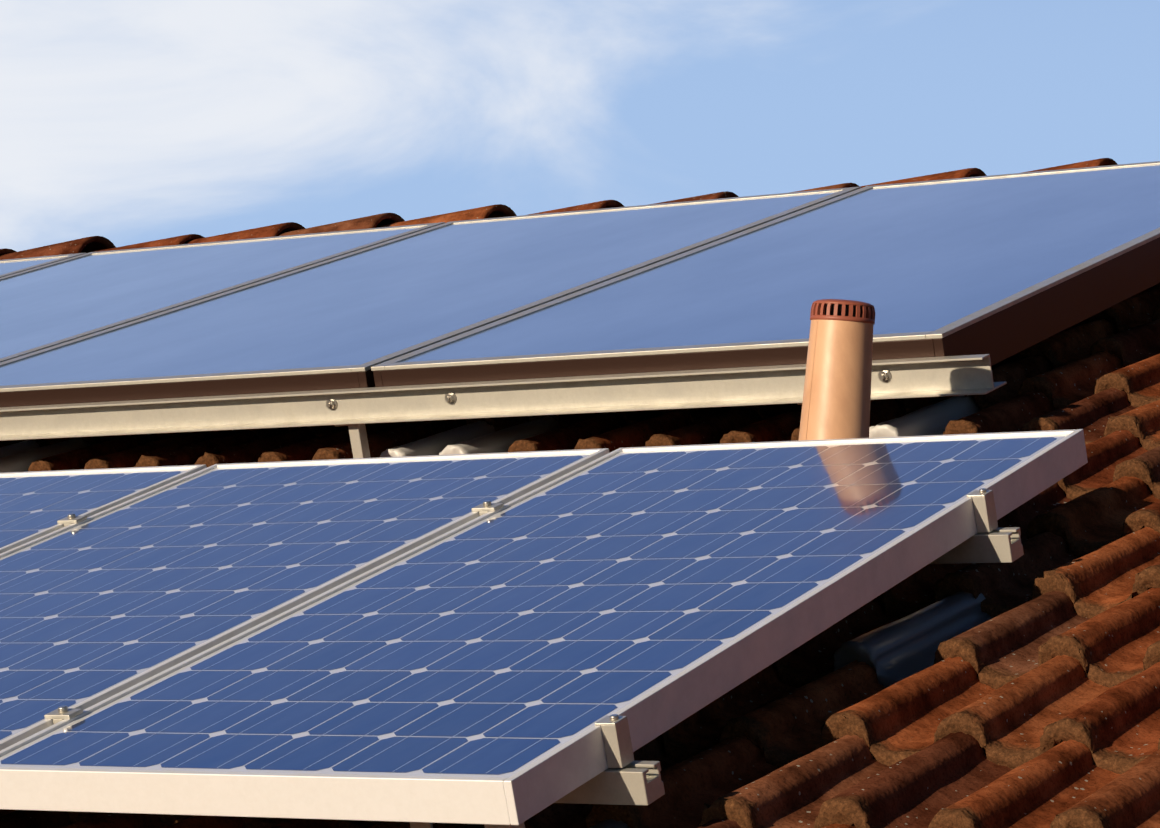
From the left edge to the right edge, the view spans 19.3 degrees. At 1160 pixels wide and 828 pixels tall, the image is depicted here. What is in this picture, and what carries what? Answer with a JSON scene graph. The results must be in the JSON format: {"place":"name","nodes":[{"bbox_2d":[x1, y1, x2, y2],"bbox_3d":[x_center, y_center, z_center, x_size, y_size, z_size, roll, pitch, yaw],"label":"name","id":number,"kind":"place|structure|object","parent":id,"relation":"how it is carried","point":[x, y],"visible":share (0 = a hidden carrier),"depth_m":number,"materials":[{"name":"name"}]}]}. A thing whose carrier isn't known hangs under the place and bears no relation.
{"place":"outdoors","nodes":[
{"label":"outdoors","id":0,"kind":"place"},
{"bbox_2d":[0,354,1006,440],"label":"mounting rail","id":1,"kind":"object","parent":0,"point":[961,375],"visible":1,"depth_m":6.28,"materials":[{"name":"silver metal"}]},
{"bbox_2d":[326,368,891,409],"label":"bolts","id":2,"kind":"object","parent":1,"relation":"attached to","point":[884,375],"visible":1,"depth_m":6.32,"materials":[{"name":"silver metal"}]},
{"bbox_2d":[0,283,1159,827],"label":"roof tiles","id":3,"kind":"object","parent":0,"point":[966,695],"visible":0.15,"depth_m":4.55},
{"bbox_2d":[0,0,1159,251],"label":"sky","id":4,"kind":"structure","parent":0,"point":[123,122],"materials":[{"name":"blue"}]},
{"bbox_2d":[554,527,1023,805],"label":"mounting rails","id":5,"kind":"object","parent":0,"point":[636,783],"visible":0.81,"depth_m":3.91,"materials":[{"name":"silver metal"}]},
{"bbox_2d":[44,488,997,767],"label":"panel clamps","id":6,"kind":"object","parent":5,"relation":"attached to","point":[616,740],"visible":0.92,"depth_m":4.34,"materials":[{"name":"silver metal"}]},
{"bbox_3d":[-0.237,2.996,8.720,9.300,6.623,9.810,-3,-5,33],"label":"house","id":7,"kind":"object","parent":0,"visible":0},
{"bbox_3d":[8.399,0.327,6.533,10.067,0.169,5.819,-3,-22,33],"label":"roof","id":8,"kind":"object","parent":7,"relation":"on","visible":0},
{"bbox_2d":[0,465,206,553],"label":"solar panel frame","id":9,"kind":"object","parent":8,"relation":"on","point":[194,468],"visible":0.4,"depth_m":5.86,"materials":[{"name":"silver metal"}]},
{"bbox_2d":[0,469,189,547],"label":"pv cells","id":10,"kind":"object","parent":9,"relation":"in","point":[30,505],"visible":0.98,"depth_m":5.88,"materials":[{"name":"blue glass"}]},
{"bbox_2d":[0,448,608,750],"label":"solar panel frame","id":11,"kind":"object","parent":8,"relation":"on","point":[161,667],"visible":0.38,"depth_m":5.05,"materials":[{"name":"silver metal"}]},
{"bbox_2d":[0,453,592,740],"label":"pv cells","id":12,"kind":"object","parent":11,"relation":"in","point":[95,606],"visible":1,"depth_m":5.18,"materials":[{"name":"blue glass"}]},
{"bbox_2d":[410,822,524,827],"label":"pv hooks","id":13,"kind":"object","parent":8,"relation":"on","point":[426,825],"depth_m":3.84,"materials":[{"name":"silver metal"}]},
{"bbox_2d":[0,429,1087,824],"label":"solar panel frame","id":14,"kind":"object","parent":8,"relation":"on","point":[542,783],"visible":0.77,"depth_m":4.06,"materials":[{"name":"silver metal"}]},
{"bbox_2d":[0,434,1068,777],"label":"pv cells","id":15,"kind":"object","parent":14,"relation":"in","point":[514,638],"visible":1,"depth_m":4.47,"materials":[{"name":"blue glass"}]},
{"bbox_2d":[0,158,1117,259],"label":"ridge caps","id":16,"kind":"object","parent":8,"relation":"on","point":[92,244],"visible":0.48,"depth_m":9.08,"materials":[{"name":"ceramic"}]},
{"bbox_2d":[334,403,801,458],"bbox_3d":[-1.124,-0.062,7.808,4.690,0.087,1.590,-3,11,33],"label":"support bracket","id":17,"kind":"object","parent":8,"relation":"on","point":[359,440],"visible":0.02,"depth_m":6.46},
{"bbox_2d":[0,253,85,277],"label":"panel frame","id":18,"kind":"object","parent":17,"relation":"on","point":[65,256],"visible":0.25,"depth_m":9.41,"materials":[{"name":"grey metal"}]},
{"bbox_2d":[0,257,62,274],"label":"solar thermal panel","id":19,"kind":"object","parent":18,"relation":"in","point":[8,267],"depth_m":9.40,"materials":[{"name":"blue glass"}]},
{"bbox_2d":[0,222,444,362],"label":"panel frame","id":20,"kind":"object","parent":17,"relation":"on","point":[425,226],"visible":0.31,"depth_m":8.52,"materials":[{"name":"grey metal"}]},
{"bbox_2d":[0,227,419,358],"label":"solar thermal panel","id":21,"kind":"object","parent":20,"relation":"in","point":[48,305],"visible":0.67,"depth_m":8.52,"materials":[{"name":"blue glass"}]},
{"bbox_2d":[0,187,860,406],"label":"panel frame","id":22,"kind":"object","parent":17,"relation":"on","point":[271,381],"visible":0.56,"depth_m":6.78,"materials":[{"name":"grey metal"}]},
{"bbox_2d":[0,191,838,385],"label":"solar thermal panel","id":23,"kind":"object","parent":22,"relation":"in","point":[370,305],"visible":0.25,"depth_m":7.47,"materials":[{"name":"blue glass"}]},
{"bbox_2d":[371,161,1159,386],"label":"panel frame","id":24,"kind":"object","parent":17,"relation":"on","point":[1009,326],"visible":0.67,"depth_m":6.17,"materials":[{"name":"metal"}]},
{"bbox_2d":[402,164,1159,361],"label":"solar thermal panel","id":25,"kind":"object","parent":24,"relation":"in","point":[919,258],"visible":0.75,"depth_m":6.76,"materials":[{"name":"blue glass"}]},
{"bbox_2d":[798,299,874,440],"bbox_3d":[0.406,-0.001,5.505,0.142,0.367,0.130,0,-4,5],"label":"vent pipe","id":26,"kind":"object","parent":8,"relation":"on","point":[837,394],"visible":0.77,"depth_m":5.46,"materials":[{"name":"brown"}]}
]}

